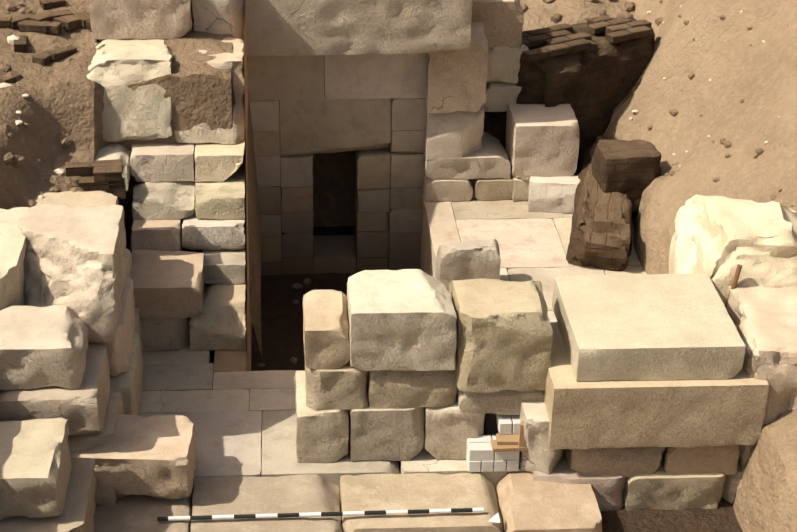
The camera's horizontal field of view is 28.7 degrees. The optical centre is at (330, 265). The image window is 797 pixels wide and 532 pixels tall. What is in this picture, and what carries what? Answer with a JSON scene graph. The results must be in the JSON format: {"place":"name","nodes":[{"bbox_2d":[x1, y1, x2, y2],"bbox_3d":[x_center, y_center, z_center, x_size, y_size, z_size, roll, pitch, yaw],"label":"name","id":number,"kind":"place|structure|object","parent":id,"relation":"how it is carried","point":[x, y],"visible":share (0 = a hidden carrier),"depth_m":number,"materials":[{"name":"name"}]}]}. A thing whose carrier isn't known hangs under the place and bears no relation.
{"place":"outdoors","nodes":[
{"label":"outdoors","id":0,"kind":"place"},
{"bbox_2d":[0,458,97,531],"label":"block","id":1,"kind":"structure","parent":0,"point":[77,514],"depth_m":13.59,"materials":[{"name":"stone"}]},
{"bbox_2d":[0,418,71,520],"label":"block","id":2,"kind":"structure","parent":1,"relation":"on","point":[35,465],"depth_m":13.36,"materials":[{"name":"stone"}]},
{"bbox_2d":[93,489,192,531],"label":"ledge slab","id":3,"kind":"structure","parent":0,"point":[134,513],"depth_m":14.39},
{"bbox_2d":[212,350,214,364],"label":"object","id":4,"kind":"structure","parent":0,"point":[213,353],"depth_m":17.55,"materials":[{"name":"stone"}]},
{"bbox_2d":[142,344,211,363],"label":"paving slab","id":5,"kind":"structure","parent":4,"relation":"on","point":[185,355],"depth_m":16.88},
{"bbox_2d":[134,308,142,354],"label":"block","id":6,"kind":"structure","parent":5,"relation":"on","point":[137,323],"depth_m":16.60,"materials":[{"name":"stone"}]},
{"bbox_2d":[124,248,131,277],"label":"block","id":7,"kind":"structure","parent":6,"relation":"on","point":[127,254],"depth_m":16.61,"materials":[{"name":"stone"}]},
{"bbox_2d":[35,191,117,205],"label":"block","id":8,"kind":"structure","parent":7,"relation":"on","point":[92,198],"depth_m":16.43,"materials":[{"name":"stone"}]},
{"bbox_2d":[140,317,189,351],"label":"block wall","id":9,"kind":"structure","parent":5,"relation":"on","point":[163,333],"depth_m":16.90,"materials":[{"name":"stone"}]},
{"bbox_2d":[130,249,204,317],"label":"wall block","id":10,"kind":"structure","parent":9,"relation":"on","point":[168,284],"depth_m":16.75,"materials":[{"name":"stone"}]},
{"bbox_2d":[131,219,182,251],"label":"block wall","id":11,"kind":"structure","parent":10,"relation":"on","point":[162,235],"depth_m":17.41,"materials":[{"name":"stone"}]},
{"bbox_2d":[132,175,195,219],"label":"block wall","id":12,"kind":"structure","parent":11,"relation":"on","point":[163,200],"depth_m":17.58,"materials":[{"name":"stone"}]},
{"bbox_2d":[130,143,194,181],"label":"block wall","id":13,"kind":"structure","parent":12,"relation":"on","point":[161,162],"depth_m":17.64,"materials":[{"name":"stone"}]},
{"bbox_2d":[143,363,213,390],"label":"paving slab","id":14,"kind":"structure","parent":4,"relation":"on","point":[177,376],"depth_m":16.50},
{"bbox_2d":[139,389,248,412],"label":"paving slab","id":15,"kind":"structure","parent":4,"relation":"on","point":[195,401],"depth_m":16.10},
{"bbox_2d":[110,330,142,414],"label":"block","id":16,"kind":"structure","parent":15,"relation":"on","point":[128,385],"depth_m":15.41,"materials":[{"name":"stone"}]},
{"bbox_2d":[88,277,134,375],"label":"block","id":17,"kind":"structure","parent":16,"relation":"on","point":[119,350],"depth_m":15.25,"materials":[{"name":"stone"}]},
{"bbox_2d":[18,204,127,341],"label":"top block","id":18,"kind":"structure","parent":17,"relation":"on","point":[75,259],"depth_m":14.92,"materials":[{"name":"stone"}]},
{"bbox_2d":[138,410,261,492],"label":"paving slab","id":19,"kind":"structure","parent":4,"relation":"on","point":[228,443],"depth_m":15.44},
{"bbox_3d":[-1.883,3.109,14.761,1.342,0.739,0.793,-1,28,-2],"label":"ledge","id":20,"kind":"object","parent":4,"relation":"on","visible":0},
{"bbox_2d":[68,391,123,505],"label":"block","id":21,"kind":"structure","parent":20,"relation":"on","point":[105,495],"depth_m":14.47,"materials":[{"name":"stone"}]},
{"bbox_2d":[0,343,109,436],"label":"block","id":22,"kind":"structure","parent":21,"relation":"on","point":[82,409],"depth_m":14.11,"materials":[{"name":"stone"}]},
{"bbox_2d":[0,305,87,389],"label":"block","id":23,"kind":"structure","parent":22,"relation":"on","point":[40,347],"depth_m":14.10,"materials":[{"name":"stone"}]},
{"bbox_2d":[70,415,197,499],"bbox_3d":[-2.042,1.826,14.717,1.502,0.547,0.760,1,28,2],"label":"loose block","id":24,"kind":"object","parent":20,"relation":"on","point":[155,456],"depth_m":14.41,"materials":[{"name":"stone"}]},
{"bbox_2d":[157,508,483,520],"bbox_3d":[-0.090,2.287,14.333,3.004,0.040,0.040,-1,28,-2],"label":"scale bar","id":25,"kind":"object","parent":20,"relation":"on","point":[314,514],"visible":0.98,"depth_m":14.32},
{"bbox_2d":[194,140,244,181],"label":"block wall","id":26,"kind":"structure","parent":0,"point":[216,162],"depth_m":17.63,"materials":[{"name":"stone"}]},
{"bbox_2d":[174,37,245,143],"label":"block wall","id":27,"kind":"structure","parent":26,"relation":"on","point":[204,132],"depth_m":17.86,"materials":[{"name":"stone"}]},
{"bbox_2d":[192,0,244,40],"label":"stone block","id":28,"kind":"structure","parent":27,"relation":"on","point":[221,17],"depth_m":18.52,"materials":[{"name":"stone"}]},
{"bbox_2d":[195,163,244,219],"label":"block wall","id":29,"kind":"structure","parent":0,"point":[225,199],"depth_m":17.56,"materials":[{"name":"stone"}]},
{"bbox_2d":[213,370,298,393],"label":"slab","id":30,"kind":"structure","parent":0,"point":[268,379],"depth_m":16.45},
{"bbox_2d":[191,474,341,531],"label":"ledge slab","id":31,"kind":"structure","parent":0,"point":[237,495],"depth_m":14.59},
{"bbox_2d":[261,233,281,261],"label":"stone block","id":32,"kind":"structure","parent":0,"point":[271,248],"depth_m":20.85,"materials":[{"name":"stone"}]},
{"bbox_2d":[261,214,280,236],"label":"stone block","id":33,"kind":"structure","parent":32,"relation":"on","point":[270,224],"depth_m":20.67,"materials":[{"name":"stone"}]},
{"bbox_2d":[258,183,280,214],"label":"stone block","id":34,"kind":"structure","parent":33,"relation":"on","point":[269,199],"depth_m":20.50,"materials":[{"name":"stone"}]},
{"bbox_2d":[255,156,280,186],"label":"stone block","id":35,"kind":"structure","parent":34,"relation":"on","point":[268,170],"depth_m":20.29,"materials":[{"name":"stone"}]},
{"bbox_2d":[252,117,279,155],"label":"stone block","id":36,"kind":"structure","parent":35,"relation":"on","point":[266,143],"depth_m":20.11,"materials":[{"name":"stone"}]},
{"bbox_2d":[250,100,278,130],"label":"stone block","id":37,"kind":"structure","parent":36,"relation":"on","point":[264,115],"depth_m":19.93,"materials":[{"name":"stone"}]},
{"bbox_2d":[247,55,323,100],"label":"stone block","id":38,"kind":"structure","parent":37,"relation":"on","point":[271,78],"depth_m":19.70,"materials":[{"name":"stone"}]},
{"bbox_2d":[251,272,356,370],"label":"dirt floor","id":39,"kind":"structure","parent":0,"point":[282,328],"depth_m":20.02,"materials":[{"name":"soil"}]},
{"bbox_2d":[282,256,313,273],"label":"stone block","id":40,"kind":"structure","parent":39,"relation":"on","point":[298,265],"depth_m":21.00,"materials":[{"name":"stone"}]},
{"bbox_2d":[282,232,312,256],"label":"stone block","id":41,"kind":"structure","parent":40,"relation":"on","point":[297,245],"depth_m":20.86,"materials":[{"name":"stone"}]},
{"bbox_2d":[281,211,312,233],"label":"stone block","id":42,"kind":"structure","parent":41,"relation":"on","point":[297,222],"depth_m":20.70,"materials":[{"name":"stone"}]},
{"bbox_2d":[281,187,312,211],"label":"stone block","id":43,"kind":"structure","parent":42,"relation":"on","point":[296,199],"depth_m":20.54,"materials":[{"name":"stone"}]},
{"bbox_2d":[280,154,312,186],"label":"stone block","id":44,"kind":"structure","parent":43,"relation":"on","point":[296,171],"depth_m":20.35,"materials":[{"name":"stone"}]},
{"bbox_2d":[313,235,355,273],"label":"stone block","id":45,"kind":"structure","parent":39,"relation":"on","point":[334,253],"depth_m":21.08,"materials":[{"name":"stone"}]},
{"bbox_2d":[355,245,387,272],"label":"stone block","id":46,"kind":"structure","parent":39,"relation":"on","point":[375,263],"depth_m":21.03,"materials":[{"name":"stone"}]},
{"bbox_2d":[355,214,388,257],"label":"stone block","id":47,"kind":"structure","parent":46,"relation":"on","point":[371,244],"depth_m":20.89,"materials":[{"name":"stone"}]},
{"bbox_2d":[355,196,388,230],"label":"stone block","id":48,"kind":"structure","parent":47,"relation":"on","point":[372,221],"depth_m":20.74,"materials":[{"name":"stone"}]},
{"bbox_2d":[355,172,389,211],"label":"wall block","id":49,"kind":"structure","parent":48,"relation":"on","point":[373,200],"depth_m":20.59,"materials":[{"name":"stone"}]},
{"bbox_2d":[355,148,389,188],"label":"wall block","id":50,"kind":"structure","parent":49,"relation":"on","point":[372,169],"depth_m":20.40,"materials":[{"name":"stone"}]},
{"bbox_2d":[279,95,390,155],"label":"stone lintel","id":51,"kind":"structure","parent":50,"relation":"on","point":[307,127],"depth_m":20.07,"materials":[{"name":"stone"}]},
{"bbox_2d":[324,52,428,99],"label":"wall block","id":52,"kind":"structure","parent":51,"relation":"on","point":[371,76],"depth_m":19.74,"materials":[{"name":"stone"}]},
{"bbox_2d":[245,0,472,55],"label":"lintel slab","id":53,"kind":"structure","parent":52,"relation":"on","point":[309,27],"depth_m":19.00,"materials":[{"name":"stone"}]},
{"bbox_2d":[420,193,459,278],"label":"pit wall","id":54,"kind":"structure","parent":39,"relation":"on","point":[439,227],"depth_m":19.83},
{"bbox_2d":[305,360,367,409],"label":"stone block","id":55,"kind":"structure","parent":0,"point":[344,387],"depth_m":14.79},
{"bbox_2d":[303,289,349,368],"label":"stone block","id":56,"kind":"structure","parent":55,"relation":"on","point":[326,331],"depth_m":14.65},
{"bbox_2d":[0,0,796,531],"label":"sandy ground","id":57,"kind":"structure","parent":0,"point":[758,76],"depth_m":18.43,"materials":[{"name":"sand"}]},
{"bbox_2d":[65,159,125,198],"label":"mud bricks","id":58,"kind":"object","parent":57,"relation":"on","point":[103,175],"visible":0.75,"depth_m":16.76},
{"bbox_2d":[94,144,131,190],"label":"block wall","id":59,"kind":"structure","parent":57,"relation":"on","point":[113,151],"depth_m":17.63,"materials":[{"name":"stone"}]},
{"bbox_2d":[87,38,173,141],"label":"block wall","id":60,"kind":"structure","parent":59,"relation":"on","point":[116,67],"depth_m":17.73,"materials":[{"name":"stone"}]},
{"bbox_2d":[89,0,192,38],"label":"stone block","id":61,"kind":"structure","parent":57,"relation":"on","point":[141,19],"depth_m":18.21,"materials":[{"name":"stone"}]},
{"bbox_2d":[214,295,251,371],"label":"pit wall","id":62,"kind":"structure","parent":57,"relation":"on","point":[227,360],"depth_m":16.87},
{"bbox_2d":[189,282,245,350],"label":"block wall","id":63,"kind":"structure","parent":62,"relation":"on","point":[219,323],"depth_m":16.98,"materials":[{"name":"stone"}]},
{"bbox_2d":[202,240,245,283],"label":"block wall","id":64,"kind":"structure","parent":63,"relation":"on","point":[225,266],"depth_m":17.43,"materials":[{"name":"stone"}]},
{"bbox_2d":[182,214,245,249],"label":"block wall","id":65,"kind":"structure","parent":64,"relation":"on","point":[209,234],"depth_m":17.48,"materials":[{"name":"stone"}]},
{"bbox_2d":[244,8,248,348],"bbox_3d":[-0.972,-1.246,17.818,0.001,3.036,4.360,-1,28,-2],"label":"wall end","id":66,"kind":"object","parent":57,"relation":"attached to","point":[246,126],"visible":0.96,"depth_m":17.97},
{"bbox_2d":[0,0,796,367],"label":"pebbles","id":67,"kind":"object","parent":57,"relation":"on","point":[626,8],"visible":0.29,"depth_m":18.79,"materials":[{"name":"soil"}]},
{"bbox_2d":[483,18,654,156],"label":"mudbrick wall","id":68,"kind":"structure","parent":57,"relation":"on","point":[594,84],"depth_m":20.59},
{"bbox_2d":[484,82,521,111],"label":"back block","id":69,"kind":"structure","parent":68,"relation":"on","point":[500,96],"depth_m":20.42,"materials":[{"name":"stone"}]},
{"bbox_2d":[487,31,528,84],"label":"back block","id":70,"kind":"structure","parent":69,"relation":"on","point":[503,64],"depth_m":20.25,"materials":[{"name":"stone"}]},
{"bbox_2d":[471,0,523,47],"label":"back block","id":71,"kind":"structure","parent":70,"relation":"on","point":[502,21],"depth_m":20.02,"materials":[{"name":"stone"}]},
{"bbox_2d":[562,213,631,217],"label":"paving slab","id":72,"kind":"structure","parent":57,"relation":"on","point":[567,215],"depth_m":19.94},
{"bbox_2d":[528,175,579,212],"bbox_3d":[2.916,-0.946,20.096,0.724,0.383,0.447,3,28,5],"label":"loose block","id":73,"kind":"object","parent":72,"relation":"on","point":[552,194],"depth_m":19.94,"materials":[{"name":"white stone"}]},
{"bbox_2d":[566,134,631,271],"bbox_3d":[3.511,-0.924,19.972,0.788,0.718,3.474,5,28,10],"label":"masonry","id":74,"kind":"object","parent":57,"relation":"on","point":[601,236],"depth_m":18.68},
{"bbox_2d":[591,139,661,212],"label":"brick block","id":75,"kind":"structure","parent":57,"relation":"on","point":[632,168],"depth_m":19.23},
{"bbox_2d":[600,497,742,531],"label":"ground","id":76,"kind":"structure","parent":57,"relation":"on","point":[721,517],"depth_m":14.88,"materials":[{"name":"soil"}]},
{"bbox_2d":[500,268,509,280],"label":"paving slab","id":77,"kind":"structure","parent":76,"relation":"on","point":[503,275],"depth_m":18.52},
{"bbox_2d":[435,239,500,288],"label":"platform block","id":78,"kind":"structure","parent":77,"relation":"on","point":[467,260],"depth_m":17.98,"materials":[{"name":"stone"}]},
{"bbox_2d":[451,197,563,219],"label":"paving slab","id":79,"kind":"structure","parent":76,"relation":"on","point":[473,208],"depth_m":20.05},
{"bbox_2d":[423,176,472,200],"bbox_3d":[1.527,-1.186,20.626,0.640,0.304,0.939,-1,28,-2],"label":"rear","id":80,"kind":"object","parent":79,"relation":"on","point":[448,190],"visible":0.4,"depth_m":20.22,"materials":[{"name":"stone"}]},
{"bbox_2d":[424,131,510,179],"bbox_3d":[1.761,-1.463,20.504,1.112,0.321,0.910,-1,28,-2],"label":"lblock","id":81,"kind":"object","parent":80,"relation":"on","point":[489,159],"visible":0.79,"depth_m":20.13,"materials":[{"name":"white stone"}]},
{"bbox_2d":[425,105,483,159],"bbox_3d":[1.588,-1.863,20.291,0.765,0.641,0.909,-1,28,-2],"label":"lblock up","id":82,"kind":"object","parent":81,"relation":"on","point":[457,134],"visible":0.62,"depth_m":19.92,"materials":[{"name":"white stone"}]},
{"bbox_2d":[426,22,488,113],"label":"block","id":83,"kind":"structure","parent":82,"relation":"on","point":[456,79],"depth_m":19.59,"materials":[{"name":"stone"}]},
{"bbox_2d":[471,174,513,200],"bbox_3d":[2.190,-1.194,20.654,0.687,0.294,0.932,-1,28,-2],"label":"stone block","id":84,"kind":"object","parent":79,"relation":"on","point":[484,189],"visible":0.29,"depth_m":20.24,"materials":[{"name":"stone"}]},
{"bbox_2d":[512,176,528,200],"bbox_3d":[2.746,-1.169,20.577,0.791,0.318,0.835,-1,28,-2],"label":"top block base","id":85,"kind":"object","parent":79,"relation":"on","point":[521,190],"visible":0.1,"depth_m":20.20,"materials":[{"name":"stone"}]},
{"bbox_2d":[505,103,578,179],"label":"top block","id":86,"kind":"structure","parent":85,"relation":"on","point":[541,140],"depth_m":19.96,"materials":[{"name":"white stone"}]},
{"bbox_2d":[455,218,569,270],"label":"paving slab","id":87,"kind":"structure","parent":76,"relation":"on","point":[530,243],"depth_m":19.36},
{"bbox_2d":[512,465,528,472],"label":"paving slab","id":88,"kind":"structure","parent":76,"relation":"on","point":[520,470],"depth_m":15.04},
{"bbox_2d":[565,447,664,476],"bbox_3d":[2.723,1.552,15.386,0.916,0.400,1.316,-1,28,-2],"label":"course","id":89,"kind":"object","parent":88,"relation":"on","point":[628,461],"visible":0.29,"depth_m":14.84,"materials":[{"name":"stone"}]},
{"bbox_2d":[544,322,768,448],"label":"block","id":90,"kind":"structure","parent":89,"relation":"on","point":[649,413],"depth_m":14.49,"materials":[{"name":"stone"}]},
{"bbox_2d":[552,273,745,380],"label":"block","id":91,"kind":"structure","parent":90,"relation":"on","point":[651,327],"depth_m":14.60,"materials":[{"name":"white stone"}]},
{"bbox_2d":[495,472,601,531],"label":"stone block","id":92,"kind":"structure","parent":76,"relation":"on","point":[526,503],"depth_m":14.55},
{"bbox_2d":[507,267,604,310],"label":"paving slab","id":93,"kind":"structure","parent":76,"relation":"on","point":[546,277],"depth_m":18.54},
{"bbox_2d":[623,462,726,510],"bbox_3d":[3.306,1.997,15.404,1.000,0.490,1.019,-1,28,-2],"label":"course","id":94,"kind":"object","parent":76,"relation":"on","point":[660,488],"visible":0.25,"depth_m":14.93,"materials":[{"name":"stone"}]},
{"bbox_2d":[661,445,738,474],"bbox_3d":[3.524,1.551,15.416,0.694,0.373,1.313,-1,28,-2],"label":"course","id":95,"kind":"object","parent":94,"relation":"on","point":[711,459],"visible":0.15,"depth_m":14.85,"materials":[{"name":"stone"}]},
{"bbox_2d":[669,195,796,304],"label":"boulder","id":96,"kind":"object","parent":57,"relation":"on","point":[717,239],"visible":0.48,"depth_m":15.72,"materials":[{"name":"white stone"}]},
{"bbox_2d":[726,286,796,469],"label":"boulder","id":97,"kind":"object","parent":57,"relation":"on","point":[764,319],"visible":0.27,"depth_m":14.64,"materials":[{"name":"white stone"}]},
{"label":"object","id":98,"kind":"object","parent":57,"relation":"on","visible":0},
{"bbox_2d":[249,388,295,410],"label":"paving slab","id":99,"kind":"structure","parent":98,"relation":"on","point":[278,399],"depth_m":16.11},
{"bbox_2d":[261,410,399,488],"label":"paving slab","id":100,"kind":"structure","parent":98,"relation":"on","point":[279,458],"depth_m":15.14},
{"bbox_2d":[295,371,348,462],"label":"stone block","id":101,"kind":"structure","parent":100,"relation":"on","point":[322,436],"depth_m":14.99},
{"bbox_2d":[348,389,424,460],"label":"stone block","id":102,"kind":"structure","parent":100,"relation":"on","point":[386,434],"depth_m":15.00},
{"bbox_2d":[347,269,456,370],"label":"stone block","id":103,"kind":"structure","parent":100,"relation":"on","point":[404,319],"depth_m":14.56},
{"bbox_2d":[340,473,503,531],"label":"ledge slab","id":104,"kind":"structure","parent":98,"relation":"on","point":[379,492],"depth_m":14.60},
{"bbox_2d":[399,447,511,489],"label":"paving slab","id":105,"kind":"structure","parent":98,"relation":"on","point":[424,460],"depth_m":15.07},
{"bbox_2d":[424,394,484,459],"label":"stone block","id":106,"kind":"structure","parent":105,"relation":"on","point":[449,431],"depth_m":15.01,"materials":[{"name":"stone"}]},
{"bbox_2d":[457,387,543,414],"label":"stone block","id":107,"kind":"structure","parent":106,"relation":"on","point":[505,402],"depth_m":14.86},
{"bbox_2d":[449,278,552,392],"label":"stone block","id":108,"kind":"structure","parent":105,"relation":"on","point":[504,335],"depth_m":14.60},
{"bbox_2d":[388,232,421,260],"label":"wall block","id":109,"kind":"structure","parent":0,"point":[404,246],"depth_m":20.89,"materials":[{"name":"stone"}]},
{"bbox_2d":[389,207,421,232],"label":"wall block","id":110,"kind":"structure","parent":109,"relation":"on","point":[405,220],"depth_m":20.71,"materials":[{"name":"stone"}]},
{"bbox_2d":[389,187,423,208],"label":"wall block","id":111,"kind":"structure","parent":110,"relation":"on","point":[405,198],"depth_m":20.55,"materials":[{"name":"stone"}]},
{"bbox_2d":[389,147,425,187],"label":"wall block","id":112,"kind":"structure","parent":111,"relation":"on","point":[407,170],"depth_m":20.36,"materials":[{"name":"stone"}]},
{"bbox_2d":[390,130,425,152],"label":"wall block","id":113,"kind":"structure","parent":112,"relation":"on","point":[407,141],"depth_m":20.18,"materials":[{"name":"stone"}]},
{"bbox_2d":[391,98,426,130],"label":"stone block","id":114,"kind":"structure","parent":113,"relation":"on","point":[408,114],"depth_m":19.99,"materials":[{"name":"stone"}]},
{"bbox_2d":[367,368,456,408],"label":"stone block","id":115,"kind":"structure","parent":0,"point":[397,389],"depth_m":14.81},
{"bbox_3d":[-3.455,0.933,15.684,0.930,1.216,1.416,-1,28,-2],"label":"block","id":116,"kind":"object","parent":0,"visible":0},
{"bbox_2d":[0,207,28,309],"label":"top block","id":117,"kind":"structure","parent":116,"relation":"on","point":[13,242],"depth_m":14.81,"materials":[{"name":"stone"}]},
{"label":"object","id":118,"kind":"object","parent":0,"visible":0},
{"bbox_2d":[532,449,625,510],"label":"ledge block","id":119,"kind":"structure","parent":118,"relation":"on","point":[608,490],"depth_m":14.90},
{"bbox_2d":[519,401,563,474],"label":"standing block","id":120,"kind":"structure","parent":119,"relation":"on","point":[538,455],"depth_m":14.78,"materials":[{"name":"stone"}]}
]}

